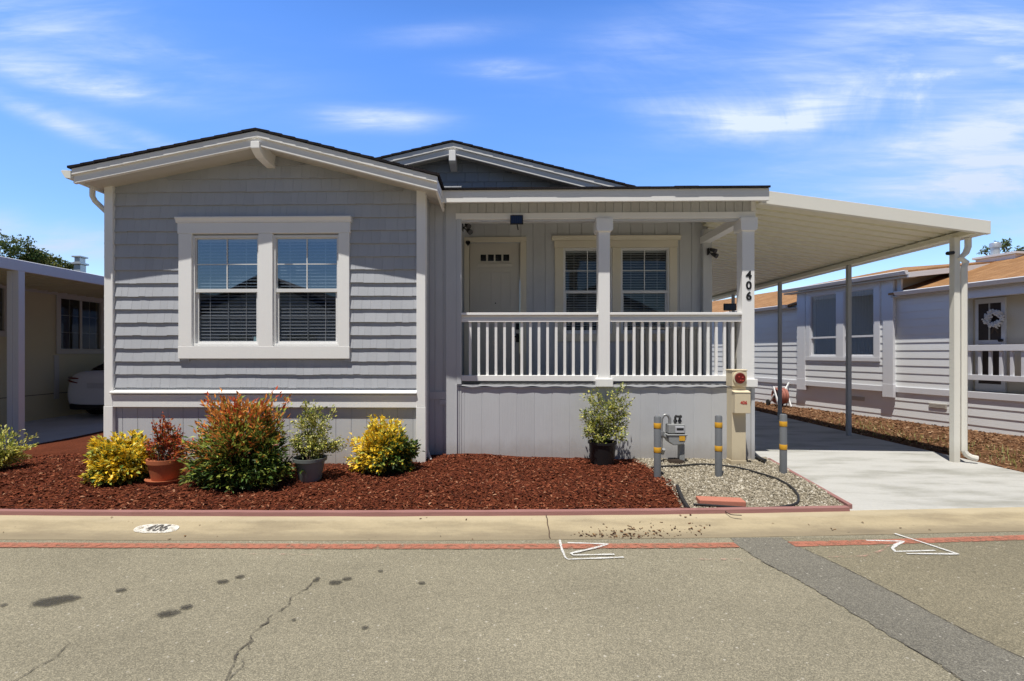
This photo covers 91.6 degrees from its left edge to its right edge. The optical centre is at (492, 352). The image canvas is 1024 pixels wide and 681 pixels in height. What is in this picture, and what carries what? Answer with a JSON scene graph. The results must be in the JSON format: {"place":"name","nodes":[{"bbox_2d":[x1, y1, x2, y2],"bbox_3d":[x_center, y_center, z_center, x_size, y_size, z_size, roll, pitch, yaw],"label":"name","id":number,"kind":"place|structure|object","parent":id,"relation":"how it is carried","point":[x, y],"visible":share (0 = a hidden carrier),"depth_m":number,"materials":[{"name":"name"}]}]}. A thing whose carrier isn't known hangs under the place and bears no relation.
{"place":"outdoors","nodes":[
{"label":"outdoors","id":0,"kind":"place"},
{"bbox_2d":[0,412,103,449],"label":"neighbour driveway","id":1,"kind":"structure","parent":0,"point":[59,428],"depth_m":9.98,"materials":[{"name":"grey concrete"}]},
{"bbox_2d":[0,256,103,446],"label":"neighbour house","id":2,"kind":"structure","parent":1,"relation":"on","point":[51,329],"depth_m":11.11,"materials":[{"name":"beige paint"}]},
{"bbox_2d":[0,288,5,331],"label":"window","id":3,"kind":"structure","parent":2,"relation":"in","point":[2,290],"depth_m":10.40,"materials":[{"name":"black glass"}]},
{"bbox_2d":[60,297,101,349],"bbox_3d":[-10.185,-0.695,12.310,0.088,1.255,1.223,0,0,1],"label":"window","id":4,"kind":"structure","parent":2,"relation":"in","point":[99,318],"depth_m":12.32,"materials":[{"name":"black glass"}]},
{"bbox_2d":[67,363,103,413],"bbox_3d":[-8.819,0.765,13.487,1.836,1.465,4.591,0,0,1],"label":"parked car","id":5,"kind":"object","parent":1,"relation":"on","point":[86,390],"visible":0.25,"depth_m":11.23,"materials":[{"name":"white paint"}]},
{"bbox_2d":[16,431,103,453],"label":"mulch path","id":6,"kind":"structure","parent":0,"point":[74,444],"depth_m":7.85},
{"bbox_2d":[0,452,688,509],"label":"mulch bed","id":7,"kind":"object","parent":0,"point":[310,503],"visible":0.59,"depth_m":5.32,"materials":[{"name":"brown wood"}]},
{"bbox_2d":[0,424,38,469],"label":"shrub","id":8,"kind":"object","parent":7,"relation":"on","point":[9,454],"visible":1,"depth_m":6.17,"materials":[{"name":"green plant"}]},
{"bbox_2d":[78,429,157,486],"bbox_3d":[-4.261,1.194,5.678,0.797,0.626,0.732,0,0,31],"label":"shrub","id":9,"kind":"object","parent":7,"relation":"on","point":[116,459],"visible":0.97,"depth_m":5.51,"materials":[{"name":"yellow plant"}]},
{"bbox_2d":[142,412,190,485],"bbox_3d":[-3.681,1.062,5.660,0.530,0.791,0.453,0,0,42],"label":"potted plant","id":10,"kind":"object","parent":7,"relation":"on","point":[163,469],"visible":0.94,"depth_m":5.60,"materials":[{"name":"orange plant"}]},
{"bbox_2d":[177,386,304,492],"bbox_3d":[-2.797,0.939,5.602,1.251,1.145,1.216,0,0,-35],"label":"shrub","id":11,"kind":"object","parent":7,"relation":"on","point":[234,449],"visible":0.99,"depth_m":5.36,"materials":[{"name":"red plant"}]},
{"bbox_2d":[287,398,345,482],"bbox_3d":[-2.063,0.993,5.807,0.728,0.964,0.602,0,0,1],"label":"potted plant","id":12,"kind":"object","parent":7,"relation":"on","point":[310,461],"visible":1,"depth_m":5.73,"materials":[{"name":"green plant"}]},
{"bbox_2d":[344,414,424,474],"bbox_3d":[-1.317,1.125,6.133,0.890,0.776,0.880,0,0,-33],"label":"shrub","id":13,"kind":"object","parent":7,"relation":"on","point":[379,450],"visible":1,"depth_m":6.01,"materials":[{"name":"yellow plant"}]},
{"bbox_2d":[61,127,770,463],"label":"house","id":14,"kind":"structure","parent":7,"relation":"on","point":[355,289],"depth_m":6.65,"materials":[{"name":"grey paint"}]},
{"bbox_2d":[193,235,257,345],"bbox_3d":[-3.525,-0.826,6.654,0.899,1.462,0.114,0,0,1],"label":"window","id":15,"kind":"structure","parent":14,"relation":"in","point":[227,316],"depth_m":6.65,"materials":[{"name":"white plastic"}]},
{"bbox_2d":[273,235,338,345],"bbox_3d":[-2.453,-0.826,6.632,0.883,1.462,0.114,0,0,1],"label":"window","id":16,"kind":"structure","parent":14,"relation":"in","point":[306,316],"depth_m":6.63,"materials":[{"name":"white plastic"}]},
{"bbox_2d":[462,223,472,234],"bbox_3d":[-0.372,-1.799,7.226,0.198,0.187,0.100,0,0,39],"label":"security light","id":17,"kind":"object","parent":14,"relation":"attached to","point":[468,229],"visible":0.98,"depth_m":7.19,"materials":[{"name":"black plastic"}]},
{"bbox_2d":[470,243,519,374],"bbox_3d":[0.045,-0.717,8.474,0.855,2.308,0.104,0,0,1],"label":"door","id":18,"kind":"structure","parent":14,"relation":"in","point":[494,267],"depth_m":8.48,"materials":[{"name":"beige paint"}]},
{"bbox_2d":[510,215,522,229],"bbox_3d":[0.339,-1.796,6.872,0.178,0.206,0.051,0,0,1],"label":"solar light","id":19,"kind":"object","parent":14,"relation":"attached to","point":[517,220],"visible":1,"depth_m":6.85,"materials":[{"name":"black plastic"}]},
{"bbox_2d":[563,248,611,333],"bbox_3d":[1.615,-1.050,8.457,0.833,1.449,0.114,0,0,1],"label":"window","id":20,"kind":"structure","parent":14,"relation":"in","point":[565,250],"depth_m":8.47,"materials":[{"name":"black glass"}]},
{"bbox_2d":[621,247,668,333],"bbox_3d":[2.574,-1.050,8.437,0.823,1.449,0.114,0,0,1],"label":"window","id":21,"kind":"structure","parent":14,"relation":"in","point":[624,292],"depth_m":8.45,"materials":[{"name":"white plastic"}]},
{"bbox_2d":[707,248,718,257],"bbox_3d":[3.633,-1.649,8.222,0.198,0.187,0.100,0,0,39],"label":"security light","id":22,"kind":"object","parent":14,"relation":"attached to","point":[714,254],"visible":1,"depth_m":8.19,"materials":[{"name":"black plastic"}]},
{"bbox_2d":[723,303,735,311],"bbox_3d":[3.544,-0.641,7.430,0.185,0.192,0.051,0,0,1],"label":"solar light","id":23,"kind":"object","parent":14,"relation":"attached to","point":[729,307],"visible":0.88,"depth_m":7.41,"materials":[{"name":"black plastic"}]},
{"bbox_2d":[579,382,634,465],"bbox_3d":[1.499,0.916,6.618,0.769,1.082,0.587,0,0,1],"label":"potted plant","id":24,"kind":"object","parent":7,"relation":"on","point":[602,446],"visible":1,"depth_m":6.52,"materials":[{"name":"green plant"}]},
{"bbox_2d":[654,416,660,477],"bbox_3d":[1.958,1.157,5.895,0.087,0.816,0.087,0,0,1],"label":"bollard","id":25,"kind":"object","parent":7,"relation":"on","point":[657,446],"visible":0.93,"depth_m":5.86,"materials":[{"name":"grey metal"}]},
{"bbox_2d":[0,531,1023,680],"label":"road","id":26,"kind":"structure","parent":0,"point":[691,613],"depth_m":3.05,"materials":[{"name":"grey asphalt"}]},
{"bbox_2d":[17,645,66,678],"bbox_3d":[-2.339,1.613,2.607,0.058,0.001,0.349,0,0,1],"label":"road crack","id":27,"kind":"object","parent":26,"relation":"on","point":[44,662],"visible":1,"depth_m":2.60,"materials":[{"name":"asphalt"}]},
{"bbox_2d":[33,594,80,605],"bbox_3d":[-2.847,1.609,3.240,0.545,0.001,0.303,0,0,-17],"label":"oil stain","id":28,"kind":"object","parent":26,"relation":"on","point":[53,600],"visible":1,"depth_m":3.25,"materials":[{"name":"grey asphalt"}]},
{"bbox_2d":[158,609,179,616],"bbox_3d":[-2.003,1.609,3.082,0.278,0.001,0.179,0,0,-15],"label":"oil stain","id":29,"kind":"object","parent":26,"relation":"on","point":[165,613],"visible":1,"depth_m":3.09,"materials":[{"name":"grey asphalt"}]},
{"bbox_2d":[181,604,192,608],"bbox_3d":[-1.940,1.609,3.159,0.151,0.001,0.137,0,0,-19],"label":"oil stain","id":30,"kind":"object","parent":26,"relation":"on","point":[184,607],"visible":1,"depth_m":3.16,"materials":[{"name":"grey asphalt"}]},
{"bbox_2d":[224,580,313,680],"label":"road crack","id":31,"kind":"object","parent":26,"relation":"on","point":[235,655],"visible":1,"depth_m":2.84,"materials":[{"name":"asphalt"}]},
{"bbox_2d":[329,580,340,583],"bbox_3d":[-1.100,1.609,3.500,0.199,0.001,0.149,0,0,-15],"label":"oil stain","id":32,"kind":"object","parent":26,"relation":"on","point":[333,581],"visible":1,"depth_m":3.50,"materials":[{"name":"grey asphalt"}]},
{"bbox_2d":[0,542,738,548],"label":"red line","id":33,"kind":"object","parent":26,"relation":"on","point":[329,546],"visible":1,"depth_m":4.17,"materials":[{"name":"red paint"}]},
{"bbox_2d":[0,507,1023,540],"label":"curb","id":34,"kind":"structure","parent":26,"relation":"on","point":[450,528],"depth_m":4.51,"materials":[{"name":"beige concrete"}]},
{"bbox_2d":[133,524,178,532],"bbox_3d":[-3.000,1.567,4.449,0.394,0.040,0.116,0,0,1],"label":"curb number","id":35,"kind":"object","parent":34,"relation":"on","point":[165,528],"visible":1,"depth_m":4.45,"materials":[{"name":"white paint"}]},
{"bbox_2d":[0,505,849,516],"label":"garden edging","id":36,"kind":"object","parent":34,"relation":"on","point":[395,513],"visible":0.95,"depth_m":4.66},
{"bbox_2d":[132,514,930,538],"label":"leaf litter","id":37,"kind":"object","parent":34,"relation":"on","point":[615,532],"visible":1,"depth_m":4.41,"materials":[{"name":"brown plant"}]},
{"bbox_2d":[559,540,623,558],"bbox_3d":[0.804,1.609,4.085,0.479,0.003,0.412,0,0,1],"label":"spray mark","id":38,"kind":"object","parent":26,"relation":"on","point":[560,542],"visible":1,"depth_m":4.01,"materials":[{"name":"white paint"}]},
{"bbox_2d":[742,548,963,680],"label":"road crack","id":39,"kind":"object","parent":26,"relation":"on","point":[872,624],"visible":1,"depth_m":2.73,"materials":[{"name":"asphalt"}]},
{"bbox_2d":[731,537,1023,680],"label":"asphalt patch","id":40,"kind":"object","parent":26,"relation":"on","point":[962,654],"visible":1,"depth_m":3.06,"materials":[{"name":"grey asphalt"}]},
{"bbox_2d":[806,549,1023,657],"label":"road crack","id":41,"kind":"object","parent":40,"relation":"on","point":[919,605],"visible":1,"depth_m":3.20,"materials":[{"name":"asphalt"}]},
{"bbox_2d":[781,537,1023,656],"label":"road section","id":42,"kind":"object","parent":26,"relation":"on","point":[976,588],"visible":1,"depth_m":3.60,"materials":[{"name":"grey concrete"}]},
{"bbox_2d":[867,533,957,553],"bbox_3d":[3.462,1.609,4.146,0.446,0.003,0.484,0,0,-17],"label":"spray mark","id":43,"kind":"object","parent":42,"relation":"on","point":[895,545],"visible":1,"depth_m":4.08,"materials":[{"name":"white paint"}]},
{"bbox_2d":[789,535,1023,545],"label":"red line","id":44,"kind":"object","parent":26,"relation":"on","point":[906,540],"visible":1,"depth_m":4.28,"materials":[{"name":"red paint"}]},
{"bbox_2d":[0,0,1023,300],"label":"sky","id":45,"kind":"structure","parent":0,"point":[916,105],"materials":[{"name":"blue"}]},
{"bbox_2d":[631,457,842,507],"bbox_3d":[2.863,1.489,5.885,1.944,0.061,2.312,0,0,1],"label":"gravel bed","id":46,"kind":"object","parent":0,"point":[743,486],"visible":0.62,"depth_m":5.38,"materials":[{"name":"grey gravel"}]},
{"bbox_2d":[661,413,686,463],"bbox_3d":[2.410,1.159,6.681,0.380,0.706,0.260,0,0,1],"label":"gas meter","id":47,"kind":"object","parent":46,"relation":"on","point":[674,434],"visible":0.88,"depth_m":6.62,"materials":[{"name":"grey metal"}]},
{"bbox_2d":[675,484,689,507],"bbox_3d":[1.930,1.460,5.067,0.055,0.085,0.650,0,0,12],"label":"garden hose","id":48,"kind":"object","parent":46,"relation":"on","point":[685,503],"visible":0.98,"depth_m":4.99,"materials":[{"name":"black rubber"}]},
{"bbox_2d":[715,415,722,476],"bbox_3d":[2.700,1.157,5.935,0.087,0.821,0.087,0,0,1],"label":"bollard","id":49,"kind":"object","parent":46,"relation":"on","point":[718,444],"visible":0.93,"depth_m":5.90,"materials":[{"name":"grey metal"}]},
{"bbox_2d":[696,496,745,506],"bbox_3d":[2.259,1.470,4.927,0.430,0.055,0.150,0,0,8],"label":"brick paver","id":50,"kind":"object","parent":46,"relation":"on","point":[733,501],"visible":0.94,"depth_m":4.87,"materials":[{"name":"brick"}]},
{"bbox_2d":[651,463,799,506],"bbox_3d":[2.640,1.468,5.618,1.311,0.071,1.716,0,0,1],"label":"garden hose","id":51,"kind":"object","parent":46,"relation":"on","point":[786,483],"visible":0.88,"depth_m":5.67,"materials":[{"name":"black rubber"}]},
{"bbox_2d":[726,369,750,464],"bbox_3d":[3.248,0.894,6.573,0.222,1.353,0.262,0,0,1],"label":"utility pedestal","id":52,"kind":"object","parent":46,"relation":"on","point":[738,401],"visible":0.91,"depth_m":6.53,"materials":[{"name":"beige metal"}]},
{"bbox_2d":[755,452,766,461],"bbox_3d":[3.755,1.423,7.138,0.075,0.049,1.171,0,0,16],"label":"conduit","id":53,"kind":"object","parent":46,"relation":"on","point":[759,457],"visible":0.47,"depth_m":6.71,"materials":[{"name":"black plastic"}]},
{"bbox_2d":[779,414,786,473],"bbox_3d":[3.581,1.161,6.121,0.087,0.817,0.087,0,0,1],"label":"bollard","id":54,"kind":"object","parent":46,"relation":"on","point":[783,443],"visible":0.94,"depth_m":6.09,"materials":[{"name":"grey metal"}]},
{"bbox_2d":[755,411,1023,509],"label":"driveway","id":55,"kind":"structure","parent":0,"point":[859,472],"depth_m":6.36,"materials":[{"name":"concrete"}]},
{"bbox_2d":[767,458,851,508],"bbox_3d":[3.663,1.500,5.882,0.045,0.080,2.109,0,0,10],"label":"garden edging","id":56,"kind":"object","parent":55,"relation":"on","point":[842,501],"visible":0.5,"depth_m":5.20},
{"bbox_2d":[701,191,990,462],"bbox_3d":[5.156,-0.342,11.040,3.168,3.725,8.792,0,0,1],"label":"carport","id":57,"kind":"object","parent":55,"relation":"on","point":[798,237],"visible":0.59,"depth_m":7.48,"materials":[{"name":"white metal"}]},
{"bbox_2d":[945,251,954,254],"bbox_3d":[6.330,-1.376,6.872,0.174,0.066,0.087,0,0,-37],"label":"security camera","id":58,"kind":"object","parent":57,"relation":"attached to","point":[949,252],"visible":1,"depth_m":6.84,"materials":[{"name":"black plastic"}]},
{"bbox_2d":[755,401,1023,471],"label":"mulch strip","id":59,"kind":"object","parent":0,"point":[981,460],"visible":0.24,"depth_m":9.07,"materials":[{"name":"brown wood"}]},
{"bbox_2d":[766,382,791,406],"bbox_3d":[8.158,1.171,14.047,0.530,0.675,0.630,0,0,1],"label":"hose reel","id":60,"kind":"object","parent":59,"relation":"on","point":[785,396],"visible":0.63,"depth_m":13.94,"materials":[{"name":"paint"}]},
{"bbox_2d":[712,242,1023,435],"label":"neighbour house","id":61,"kind":"structure","parent":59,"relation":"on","point":[900,343],"depth_m":11.13,"materials":[{"name":"paint"}]},
{"bbox_2d":[810,292,835,356],"bbox_3d":[8.630,-0.718,12.925,0.088,1.635,0.814,0,0,-12],"label":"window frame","id":62,"kind":"structure","parent":61,"relation":"in","point":[812,337],"depth_m":13.28,"materials":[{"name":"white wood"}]},
{"bbox_2d":[844,287,873,356],"bbox_3d":[8.837,-0.718,11.958,0.088,1.635,0.806,0,0,-12],"label":"window","id":63,"kind":"structure","parent":61,"relation":"in","point":[869,288],"depth_m":11.99,"materials":[{"name":"grey glass"}]},
{"bbox_2d":[975,297,1006,392],"bbox_3d":[9.660,-0.157,9.667,0.110,1.815,0.487,0,0,-12],"label":"screen door","id":64,"kind":"structure","parent":61,"relation":"in","point":[983,336],"depth_m":9.66,"materials":[{"name":"white metal"}]},
{"bbox_2d":[981,309,1005,333],"bbox_3d":[9.616,-0.611,9.527,0.102,0.479,0.383,0,0,-12],"label":"wreath","id":65,"kind":"object","parent":61,"relation":"hanging from","point":[996,323],"visible":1,"depth_m":9.52,"materials":[{"name":"white plant"}]},
{"bbox_2d":[755,401,1023,470],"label":"brown chips","id":66,"kind":"object","parent":59,"relation":"on","point":[904,428],"visible":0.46,"depth_m":9.44,"materials":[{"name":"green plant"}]},
{"bbox_2d":[809,416,1023,467],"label":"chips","id":67,"kind":"object","parent":59,"relation":"on","point":[1015,463],"visible":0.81,"depth_m":8.29,"materials":[{"name":"plant"}]},
{"label":"ground","id":68,"kind":"structure","parent":0,"visible":0},
{"bbox_2d":[0,229,36,258],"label":"tree","id":69,"kind":"object","parent":68,"relation":"on","point":[6,244],"visible":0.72,"depth_m":25.73,"materials":[{"name":"green plant"}]},
{"bbox_2d":[3,244,48,264],"bbox_3d":[-24.623,-2.093,26.470,1.623,7.540,1.729,0,0,1],"label":"tree","id":70,"kind":"object","parent":68,"relation":"on","point":[33,255],"visible":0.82,"depth_m":26.38,"materials":[{"name":"green plant"}]},
{"bbox_2d":[44,253,64,266],"bbox_3d":[-25.501,-2.020,28.519,1.429,7.396,1.438,0,0,1],"label":"tree","id":71,"kind":"object","parent":68,"relation":"on","point":[50,257],"visible":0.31,"depth_m":28.48,"materials":[{"name":"green plant"}]},
{"bbox_2d":[50,260,73,269],"bbox_3d":[-24.404,-1.834,28.512,1.310,7.024,1.257,0,0,1],"label":"tree","id":72,"kind":"object","parent":68,"relation":"on","point":[68,265],"visible":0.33,"depth_m":28.45,"materials":[{"name":"green plant"}]},
{"bbox_2d":[977,237,1023,255],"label":"tree","id":73,"kind":"object","parent":68,"relation":"on","point":[1005,244],"visible":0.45,"depth_m":21.54,"materials":[{"name":"green plant"}]}
]}

